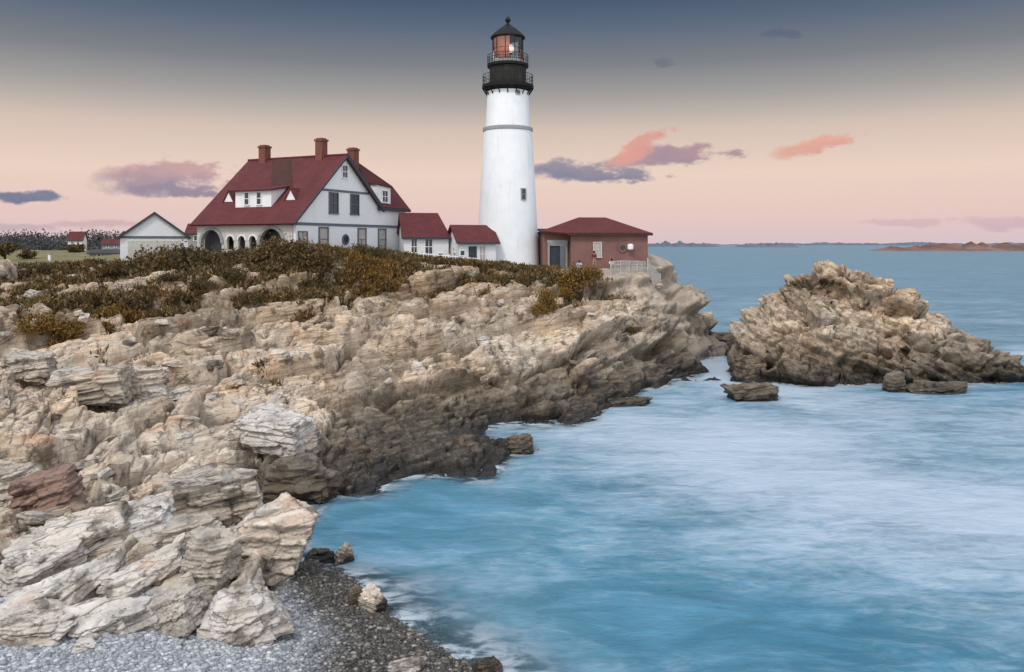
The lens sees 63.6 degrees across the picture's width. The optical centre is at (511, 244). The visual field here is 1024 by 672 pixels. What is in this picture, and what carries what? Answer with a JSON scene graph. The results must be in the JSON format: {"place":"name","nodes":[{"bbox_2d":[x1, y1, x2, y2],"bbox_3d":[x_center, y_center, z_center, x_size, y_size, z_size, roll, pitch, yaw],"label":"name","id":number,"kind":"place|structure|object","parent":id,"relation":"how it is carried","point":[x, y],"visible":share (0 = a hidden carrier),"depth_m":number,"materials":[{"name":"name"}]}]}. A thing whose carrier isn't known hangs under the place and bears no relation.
{"place":"outdoors","nodes":[
{"label":"outdoors","id":0,"kind":"place"},
{"bbox_2d":[0,250,727,671],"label":"headland terrain","id":1,"kind":"structure","parent":0,"point":[442,412],"depth_m":55.88,"materials":[{"name":"stone"}]},
{"bbox_2d":[0,241,20,259],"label":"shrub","id":2,"kind":"object","parent":1,"relation":"on","point":[6,248],"visible":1,"depth_m":119.48,"materials":[{"name":"green plant"}]},
{"bbox_2d":[0,459,26,467],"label":"loose block","id":3,"kind":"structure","parent":1,"relation":"on","point":[4,463],"depth_m":35.26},
{"bbox_2d":[0,462,41,503],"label":"boulder","id":4,"kind":"object","parent":1,"relation":"on","point":[9,474],"visible":0.45,"depth_m":32.38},
{"bbox_2d":[16,248,37,258],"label":"tree","id":5,"kind":"object","parent":1,"relation":"on","point":[28,253],"visible":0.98,"depth_m":124.55,"materials":[{"name":"green plant"}]},
{"bbox_2d":[0,348,57,382],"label":"boulder","id":6,"kind":"object","parent":1,"relation":"on","point":[32,366],"visible":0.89,"depth_m":47.04,"materials":[{"name":"stone"}]},
{"bbox_2d":[23,289,42,297],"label":"loose block","id":7,"kind":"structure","parent":1,"relation":"on","point":[30,293],"depth_m":64.21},
{"bbox_2d":[15,510,56,525],"bbox_3d":[-16.441,9.624,28.790,1.028,0.597,1.462,-7,-23,34],"label":"loose block","id":8,"kind":"object","parent":1,"relation":"on","point":[30,518],"depth_m":28.41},
{"bbox_2d":[12,308,68,336],"bbox_3d":[-31.842,5.304,55.995,3.763,1.900,3.599,0,0,-29],"label":"shrub","id":9,"kind":"object","parent":1,"relation":"on","point":[46,326],"visible":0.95,"depth_m":55.29,"materials":[{"name":"brown plant"}]},
{"bbox_2d":[0,598,83,648],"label":"boulder","id":10,"kind":"object","parent":1,"relation":"on","point":[46,622],"visible":0.73,"depth_m":22.68,"materials":[{"name":"stone"}]},
{"bbox_2d":[0,527,89,597],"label":"boulder","id":11,"kind":"object","parent":1,"relation":"on","point":[46,561],"visible":0.86,"depth_m":25.61,"materials":[{"name":"stone"}]},
{"bbox_2d":[32,261,57,271],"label":"shrub","id":12,"kind":"object","parent":1,"relation":"on","point":[44,266],"visible":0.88,"depth_m":78.88,"materials":[{"name":"green plant"}]},
{"bbox_2d":[7,460,87,518],"bbox_3d":[-17.597,9.556,31.219,2.784,2.272,2.171,-13,4,-20],"label":"boulder","id":13,"kind":"object","parent":1,"relation":"on","point":[58,484],"visible":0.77,"depth_m":30.75,"materials":[{"name":"stone"}]},
{"bbox_2d":[0,228,124,250],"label":"wood","id":14,"kind":"object","parent":1,"relation":"on","point":[36,241],"visible":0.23,"depth_m":262.03,"materials":[{"name":"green plant"}]},
{"bbox_2d":[0,548,126,608],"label":"boulder","id":15,"kind":"object","parent":1,"relation":"on","point":[75,585],"visible":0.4,"depth_m":24.66,"materials":[{"name":"stone"}]},
{"bbox_2d":[43,316,88,337],"bbox_3d":[-30.580,5.704,56.708,2.879,1.520,3.010,0,0,-13],"label":"shrub","id":16,"kind":"object","parent":1,"relation":"on","point":[67,331],"visible":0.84,"depth_m":56.26,"materials":[{"name":"brown plant"}]},
{"bbox_2d":[66,232,88,250],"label":"house","id":17,"kind":"structure","parent":1,"relation":"on","point":[76,237],"depth_m":211.11,"materials":[{"name":"red"}]},
{"bbox_2d":[63,242,91,252],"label":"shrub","id":18,"kind":"object","parent":1,"relation":"on","point":[76,248],"visible":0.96,"depth_m":149.15,"materials":[{"name":"green plant"}]},
{"bbox_2d":[71,637,97,653],"bbox_3d":[-11.472,10.809,22.224,0.695,0.312,0.449,11,3,-31],"label":"rock fragment","id":19,"kind":"object","parent":1,"relation":"on","point":[84,644],"visible":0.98,"depth_m":22.15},
{"bbox_2d":[1,490,175,557],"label":"boulder","id":20,"kind":"object","parent":1,"relation":"on","point":[114,524],"visible":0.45,"depth_m":27.76,"materials":[{"name":"stone"}]},
{"bbox_2d":[13,523,28,533],"bbox_3d":[-16.323,9.427,27.430,0.506,0.264,0.411,13,-6,19],"label":"rock fragment","id":21,"kind":"object","parent":20,"relation":"on","point":[18,528],"visible":1,"depth_m":27.32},
{"bbox_2d":[44,363,134,405],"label":"boulder","id":22,"kind":"object","parent":1,"relation":"on","point":[102,384],"visible":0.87,"depth_m":44.14,"materials":[{"name":"stone"}]},
{"bbox_2d":[86,249,119,256],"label":"wall","id":23,"kind":"structure","parent":1,"relation":"on","point":[96,252],"depth_m":125.57,"materials":[{"name":"grey paint"}]},
{"bbox_2d":[93,467,114,479],"bbox_3d":[-17.417,9.783,35.303,0.476,0.370,0.868,9,22,30],"label":"loose block","id":24,"kind":"object","parent":1,"relation":"on","point":[105,473],"depth_m":35.18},
{"bbox_2d":[94,261,124,275],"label":"shrub","id":25,"kind":"object","parent":1,"relation":"on","point":[106,266],"visible":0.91,"depth_m":76.43,"materials":[{"name":"green plant"}]},
{"bbox_2d":[100,239,119,248],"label":"house","id":26,"kind":"structure","parent":1,"relation":"on","point":[110,243],"depth_m":190.55,"materials":[{"name":"red paint"}]},
{"bbox_2d":[105,489,123,501],"bbox_3d":[-15.459,9.825,32.212,0.477,0.416,0.704,-11,-4,43],"label":"loose block","id":27,"kind":"object","parent":1,"relation":"on","point":[117,495],"depth_m":32.06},
{"bbox_2d":[67,594,162,637],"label":"boulder","id":28,"kind":"object","parent":1,"relation":"on","point":[105,615],"visible":0.56,"depth_m":23.20,"materials":[{"name":"stone"}]},
{"bbox_2d":[120,247,160,269],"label":"shrub","id":29,"kind":"object","parent":1,"relation":"on","point":[134,260],"visible":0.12,"depth_m":77.14,"materials":[{"name":"green plant"}]},
{"bbox_2d":[95,532,187,598],"bbox_3d":[-11.312,10.523,25.878,3.663,1.836,2.090,-18,17,-39],"label":"boulder","id":30,"kind":"object","parent":1,"relation":"on","point":[134,579],"visible":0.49,"depth_m":25.12,"materials":[{"name":"stone"}]},
{"bbox_2d":[118,364,170,404],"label":"boulder","id":31,"kind":"object","parent":1,"relation":"on","point":[150,382],"visible":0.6,"depth_m":47.57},
{"bbox_2d":[116,212,190,260],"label":"garage","id":32,"kind":"structure","parent":1,"relation":"on","point":[150,230],"depth_m":86.10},
{"bbox_2d":[128,240,180,260],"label":"garage door","id":33,"kind":"structure","parent":32,"relation":"in","point":[133,245],"depth_m":85.95,"materials":[{"name":"beige paint"}]},
{"bbox_2d":[122,240,189,276],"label":"shrub","id":34,"kind":"object","parent":1,"relation":"on","point":[140,269],"visible":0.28,"depth_m":75.05,"materials":[{"name":"green plant"}]},
{"bbox_2d":[149,269,182,283],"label":"shrub","id":35,"kind":"object","parent":1,"relation":"on","point":[168,276],"visible":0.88,"depth_m":68.29,"materials":[{"name":"green plant"}]},
{"bbox_2d":[139,244,196,269],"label":"shrub","id":36,"kind":"object","parent":1,"relation":"on","point":[167,248],"visible":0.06,"depth_m":75.29,"materials":[{"name":"green plant"}]},
{"bbox_2d":[161,358,182,367],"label":"loose block","id":37,"kind":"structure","parent":1,"relation":"on","point":[170,362],"depth_m":50.81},
{"bbox_2d":[149,583,207,637],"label":"boulder","id":38,"kind":"object","parent":1,"relation":"on","point":[180,611],"visible":0.88,"depth_m":23.27,"materials":[{"name":"stone"}]},
{"bbox_2d":[168,386,190,399],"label":"loose block","id":39,"kind":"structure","parent":1,"relation":"on","point":[177,393],"depth_m":48.33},
{"bbox_2d":[176,432,193,442],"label":"loose block","id":40,"kind":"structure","parent":1,"relation":"on","point":[182,438],"depth_m":41.23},
{"bbox_2d":[162,243,212,271],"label":"shrub","id":41,"kind":"object","parent":1,"relation":"on","point":[175,260],"visible":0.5,"depth_m":72.89,"materials":[{"name":"green plant"}]},
{"bbox_2d":[180,416,199,426],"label":"loose block","id":42,"kind":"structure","parent":1,"relation":"on","point":[190,420],"depth_m":42.74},
{"bbox_2d":[161,512,219,545],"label":"boulder","id":43,"kind":"object","parent":1,"relation":"on","point":[175,527],"visible":0.48,"depth_m":27.59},
{"bbox_2d":[184,223,204,250],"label":"house","id":44,"kind":"structure","parent":1,"relation":"on","point":[191,231],"depth_m":120.21,"materials":[{"name":"grey paint"}]},
{"bbox_2d":[164,239,232,269],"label":"shrub","id":45,"kind":"object","parent":1,"relation":"on","point":[205,250],"visible":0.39,"depth_m":72.89,"materials":[{"name":"green plant"}]},
{"bbox_2d":[184,275,220,290],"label":"shrub","id":46,"kind":"object","parent":1,"relation":"on","point":[197,283],"visible":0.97,"depth_m":67.16,"materials":[{"name":"green plant"}]},
{"bbox_2d":[195,628,212,640],"bbox_3d":[-8.558,10.926,23.097,0.647,0.299,0.391,5,10,16],"label":"rock fragment","id":47,"kind":"object","parent":1,"relation":"on","point":[205,634],"visible":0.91,"depth_m":22.98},
{"bbox_2d":[199,326,219,335],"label":"loose block","id":48,"kind":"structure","parent":1,"relation":"on","point":[209,331],"depth_m":56.11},
{"bbox_2d":[156,463,263,525],"bbox_3d":[-11.787,10.254,33.116,3.993,2.467,3.751,4,-1,-8],"label":"boulder","id":49,"kind":"object","parent":1,"relation":"on","point":[227,497],"visible":0.77,"depth_m":32.36,"materials":[{"name":"stone"}]},
{"bbox_2d":[179,525,243,594],"bbox_3d":[-9.425,9.834,25.966,1.718,1.890,1.596,6,1,8],"label":"boulder","id":50,"kind":"object","parent":1,"relation":"on","point":[212,559],"visible":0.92,"depth_m":25.39,"materials":[{"name":"stone"}]},
{"bbox_2d":[206,360,223,370],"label":"loose block","id":51,"kind":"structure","parent":1,"relation":"on","point":[211,365],"depth_m":51.67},
{"bbox_2d":[204,248,237,263],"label":"shrub","id":52,"kind":"object","parent":1,"relation":"on","point":[215,256],"visible":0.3,"depth_m":72.36,"materials":[{"name":"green plant"}]},
{"bbox_2d":[214,266,246,279],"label":"shrub","id":53,"kind":"object","parent":1,"relation":"on","point":[234,273],"visible":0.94,"depth_m":67.65,"materials":[{"name":"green plant"}]},
{"bbox_2d":[223,248,239,262],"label":"shrub","id":54,"kind":"object","parent":1,"relation":"on","point":[233,254],"visible":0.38,"depth_m":72.31,"materials":[{"name":"green plant"}]},
{"bbox_2d":[218,376,246,388],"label":"loose block","id":55,"kind":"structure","parent":1,"relation":"on","point":[230,382],"depth_m":49.81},
{"bbox_2d":[0,559,480,671],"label":"pebbles","id":56,"kind":"object","parent":1,"relation":"on","point":[201,662],"visible":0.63,"depth_m":22.90,"materials":[{"name":"gravel"}]},
{"bbox_2d":[199,579,294,646],"bbox_3d":[-7.840,10.834,23.480,3.106,1.977,2.282,-15,12,-23],"label":"boulder","id":57,"kind":"object","parent":56,"relation":"on","point":[249,614],"visible":0.83,"depth_m":22.91,"materials":[{"name":"stone"}]},
{"bbox_2d":[304,548,334,565],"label":"boulder","id":58,"kind":"object","parent":56,"relation":"on","point":[324,555],"visible":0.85,"depth_m":31.31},
{"bbox_2d":[358,583,387,612],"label":"boulder","id":59,"kind":"object","parent":56,"relation":"on","point":[372,598],"visible":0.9,"depth_m":26.71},
{"bbox_2d":[235,244,252,261],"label":"shrub","id":60,"kind":"object","parent":1,"relation":"on","point":[242,251],"visible":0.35,"depth_m":71.88,"materials":[{"name":"green plant"}]},
{"bbox_2d":[231,236,278,267],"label":"shrub","id":61,"kind":"object","parent":1,"relation":"on","point":[254,254],"visible":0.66,"depth_m":69.36,"materials":[{"name":"green plant"}]},
{"bbox_2d":[237,289,272,306],"bbox_3d":[-20.327,4.268,65.270,2.890,1.483,2.877,0,0,-41],"label":"shrub","id":62,"kind":"object","parent":1,"relation":"on","point":[248,299],"visible":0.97,"depth_m":64.64,"materials":[{"name":"green plant"}]},
{"bbox_2d":[249,232,289,264],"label":"shrub","id":63,"kind":"object","parent":1,"relation":"on","point":[274,244],"visible":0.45,"depth_m":69.91,"materials":[{"name":"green plant"}]},
{"bbox_2d":[227,403,323,457],"bbox_3d":[-11.630,9.315,41.565,3.999,2.198,3.265,13,10,18],"label":"boulder","id":64,"kind":"object","parent":1,"relation":"on","point":[271,429],"visible":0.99,"depth_m":40.49,"materials":[{"name":"stone"}]},
{"bbox_2d":[233,492,318,586],"bbox_3d":[-8.676,10.228,28.867,3.442,2.785,2.682,14,5,-12],"label":"boulder","id":65,"kind":"object","parent":1,"relation":"on","point":[277,533],"visible":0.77,"depth_m":28.23,"materials":[{"name":"stone"}]},
{"bbox_2d":[266,391,287,403],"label":"loose block","id":66,"kind":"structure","parent":1,"relation":"on","point":[275,397],"depth_m":47.02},
{"bbox_2d":[269,348,290,363],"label":"loose block","id":67,"kind":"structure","parent":1,"relation":"on","point":[281,354],"depth_m":54.59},
{"bbox_2d":[261,236,307,267],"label":"shrub","id":68,"kind":"object","parent":1,"relation":"on","point":[290,256],"visible":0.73,"depth_m":69.27,"materials":[{"name":"green plant"}]},
{"bbox_2d":[270,239,317,264],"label":"shrub","id":69,"kind":"object","parent":1,"relation":"on","point":[292,251],"visible":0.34,"depth_m":69.71,"materials":[{"name":"green plant"}]},
{"bbox_2d":[190,138,410,251],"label":"keepers house","id":70,"kind":"structure","parent":1,"relation":"on","point":[347,199],"depth_m":79.23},
{"bbox_2d":[318,227,328,245],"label":"window","id":71,"kind":"structure","parent":70,"relation":"in","point":[323,232],"depth_m":77.12,"materials":[{"name":"glass"}]},
{"bbox_2d":[328,192,339,213],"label":"window","id":72,"kind":"structure","parent":70,"relation":"in","point":[333,196],"depth_m":78.42,"materials":[{"name":"glass"}]},
{"bbox_2d":[350,194,359,214],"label":"window","id":73,"kind":"structure","parent":70,"relation":"in","point":[354,198],"depth_m":81.36,"materials":[{"name":"glass"}]},
{"bbox_2d":[357,228,366,245],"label":"window","id":74,"kind":"structure","parent":70,"relation":"in","point":[361,232],"depth_m":82.56,"materials":[{"name":"glass"}]},
{"bbox_2d":[378,228,386,247],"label":"window","id":75,"kind":"structure","parent":70,"relation":"in","point":[382,232],"depth_m":85.64,"materials":[{"name":"glass"}]},
{"bbox_2d":[257,452,343,505],"bbox_3d":[-10.559,11.428,39.179,4.744,2.744,3.289,0,0,6],"label":"boulder","id":76,"kind":"object","parent":1,"relation":"on","point":[310,479],"visible":0.79,"depth_m":38.01,"materials":[{"name":"stone"}]},
{"bbox_2d":[281,234,344,274],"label":"shrub","id":77,"kind":"object","parent":1,"relation":"on","point":[320,255],"visible":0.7,"depth_m":69.86,"materials":[{"name":"green plant"}]},
{"bbox_2d":[0,243,630,449],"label":"ground cover","id":78,"kind":"object","parent":1,"relation":"on","point":[99,298],"visible":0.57,"depth_m":69.27,"materials":[{"name":"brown plant"}]},
{"bbox_2d":[348,585,362,604],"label":"boulder","id":79,"kind":"object","parent":1,"relation":"on","point":[354,593],"visible":0.71,"depth_m":26.74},
{"bbox_2d":[355,243,385,258],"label":"shrub","id":80,"kind":"object","parent":1,"relation":"on","point":[372,251],"visible":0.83,"depth_m":76.20,"materials":[{"name":"green plant"}]},
{"bbox_2d":[372,281,396,291],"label":"shrub","id":81,"kind":"object","parent":1,"relation":"on","point":[381,287],"visible":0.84,"depth_m":72.35,"materials":[{"name":"brown plant"}]},
{"bbox_2d":[374,245,396,258],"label":"shrub","id":82,"kind":"object","parent":1,"relation":"on","point":[387,252],"visible":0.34,"depth_m":77.72,"materials":[{"name":"brown plant"}]},
{"bbox_2d":[387,656,426,671],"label":"boulder","id":83,"kind":"object","parent":1,"relation":"on","point":[413,664],"visible":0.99,"depth_m":22.73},
{"bbox_2d":[397,213,450,256],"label":"covered passage","id":84,"kind":"object","parent":1,"relation":"on","point":[426,233],"visible":0.69,"depth_m":84.96},
{"bbox_2d":[424,239,432,254],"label":"window","id":85,"kind":"structure","parent":84,"relation":"in","point":[428,243],"depth_m":84.60,"materials":[{"name":"white glass"}]},
{"bbox_2d":[447,225,499,261],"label":"entry building","id":86,"kind":"structure","parent":1,"relation":"on","point":[476,241],"depth_m":83.66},
{"bbox_2d":[479,245,485,260],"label":"window","id":87,"kind":"structure","parent":86,"relation":"in","point":[482,248],"depth_m":83.39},
{"bbox_2d":[476,336,490,344],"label":"loose block","id":88,"kind":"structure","parent":1,"relation":"on","point":[481,340],"depth_m":61.84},
{"bbox_2d":[471,655,502,671],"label":"boulder","id":89,"kind":"object","parent":1,"relation":"on","point":[492,663],"visible":1,"depth_m":23.03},
{"bbox_2d":[479,16,538,264],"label":"lighthouse","id":90,"kind":"object","parent":1,"relation":"on","point":[507,212],"visible":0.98,"depth_m":85.79,"materials":[{"name":"white paint"}]},
{"bbox_2d":[505,433,533,457],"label":"boulder","id":91,"kind":"object","parent":1,"relation":"on","point":[522,443],"visible":0.71,"depth_m":47.37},
{"bbox_2d":[528,302,548,316],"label":"shrub","id":92,"kind":"object","parent":1,"relation":"on","point":[536,310],"visible":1,"depth_m":67.96,"materials":[{"name":"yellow plant"}]},
{"bbox_2d":[532,283,559,312],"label":"shrub","id":93,"kind":"object","parent":1,"relation":"on","point":[546,297],"visible":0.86,"depth_m":69.20,"materials":[{"name":"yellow plant"}]},
{"bbox_2d":[556,285,576,299],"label":"shrub","id":94,"kind":"object","parent":1,"relation":"on","point":[564,291],"visible":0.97,"depth_m":73.13,"materials":[{"name":"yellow plant"}]},
{"bbox_2d":[553,261,595,291],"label":"shrub","id":95,"kind":"object","parent":1,"relation":"on","point":[575,275],"visible":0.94,"depth_m":76.24,"materials":[{"name":"yellow plant"}]},
{"bbox_2d":[581,263,605,280],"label":"shrub","id":96,"kind":"object","parent":1,"relation":"on","point":[597,272],"visible":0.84,"depth_m":76.81,"materials":[{"name":"yellow plant"}]},
{"bbox_2d":[538,217,652,268],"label":"brick signal house","id":97,"kind":"structure","parent":1,"relation":"on","point":[582,239],"depth_m":84.84,"materials":[{"name":"red"}]},
{"bbox_2d":[593,242,601,257],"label":"window","id":98,"kind":"structure","parent":97,"relation":"in","point":[597,246],"depth_m":84.52,"materials":[{"name":"beige paint"}]},
{"bbox_2d":[610,260,645,273],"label":"fence","id":99,"kind":"object","parent":1,"relation":"on","point":[634,264],"visible":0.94,"depth_m":81.57,"materials":[{"name":"white wood"}]},
{"bbox_2d":[622,324,643,333],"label":"shrub","id":100,"kind":"object","parent":1,"relation":"on","point":[635,329],"visible":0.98,"depth_m":71.58,"materials":[{"name":"brown plant"}]},
{"bbox_2d":[647,258,660,292],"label":"fence","id":101,"kind":"object","parent":1,"relation":"on","point":[651,271],"visible":0.89,"depth_m":83.23,"materials":[{"name":"white wood"}]},
{"bbox_2d":[0,0,1023,352],"label":"sky","id":102,"kind":"structure","parent":0,"point":[723,122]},
{"bbox_2d":[94,245,1023,671],"bbox_3d":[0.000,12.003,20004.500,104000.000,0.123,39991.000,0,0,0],"label":"sea","id":103,"kind":"structure","parent":0,"point":[698,523],"depth_m":35.50,"materials":[{"name":"liquid"}]},
{"bbox_2d":[331,542,354,569],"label":"boulder","id":104,"kind":"object","parent":103,"relation":"in","point":[343,554],"visible":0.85,"depth_m":31.19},
{"bbox_2d":[606,396,652,406],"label":"boulder","id":105,"kind":"object","parent":103,"relation":"in","point":[632,401],"visible":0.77,"depth_m":61.51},
{"bbox_2d":[709,331,730,345],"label":"boulder","id":106,"kind":"object","parent":103,"relation":"in","point":[723,336],"visible":0.26,"depth_m":96.37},
{"bbox_2d":[720,381,778,400],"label":"boulder","id":107,"kind":"object","parent":103,"relation":"in","point":[755,391],"visible":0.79,"depth_m":63.21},
{"bbox_2d":[733,354,766,381],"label":"boulder","id":108,"kind":"object","parent":103,"relation":"in","point":[742,363],"visible":0.56,"depth_m":72.52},
{"bbox_2d":[681,259,1023,386],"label":"rock islet","id":109,"kind":"object","parent":103,"relation":"in","point":[828,323],"visible":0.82,"depth_m":73.58,"materials":[{"name":"stone"}]},
{"bbox_2d":[881,370,906,392],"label":"boulder","id":110,"kind":"object","parent":103,"relation":"in","point":[894,381],"visible":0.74,"depth_m":67.12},
{"bbox_2d":[905,379,967,394],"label":"boulder","id":111,"kind":"object","parent":103,"relation":"in","point":[923,386],"visible":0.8,"depth_m":66.78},
{"bbox_2d":[648,240,719,246],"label":"island","id":112,"kind":"structure","parent":0,"point":[679,243],"depth_m":3738.09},
{"bbox_2d":[736,242,797,246],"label":"island","id":113,"kind":"structure","parent":0,"point":[776,244],"depth_m":3354.92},
{"bbox_2d":[650,242,1021,244],"bbox_3d":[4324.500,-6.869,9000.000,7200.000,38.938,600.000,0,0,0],"label":"island","id":114,"kind":"structure","parent":0,"point":[906,243],"depth_m":8883.41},
{"bbox_2d":[868,241,1023,250],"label":"island","id":115,"kind":"structure","parent":0,"point":[973,246],"depth_m":1522.93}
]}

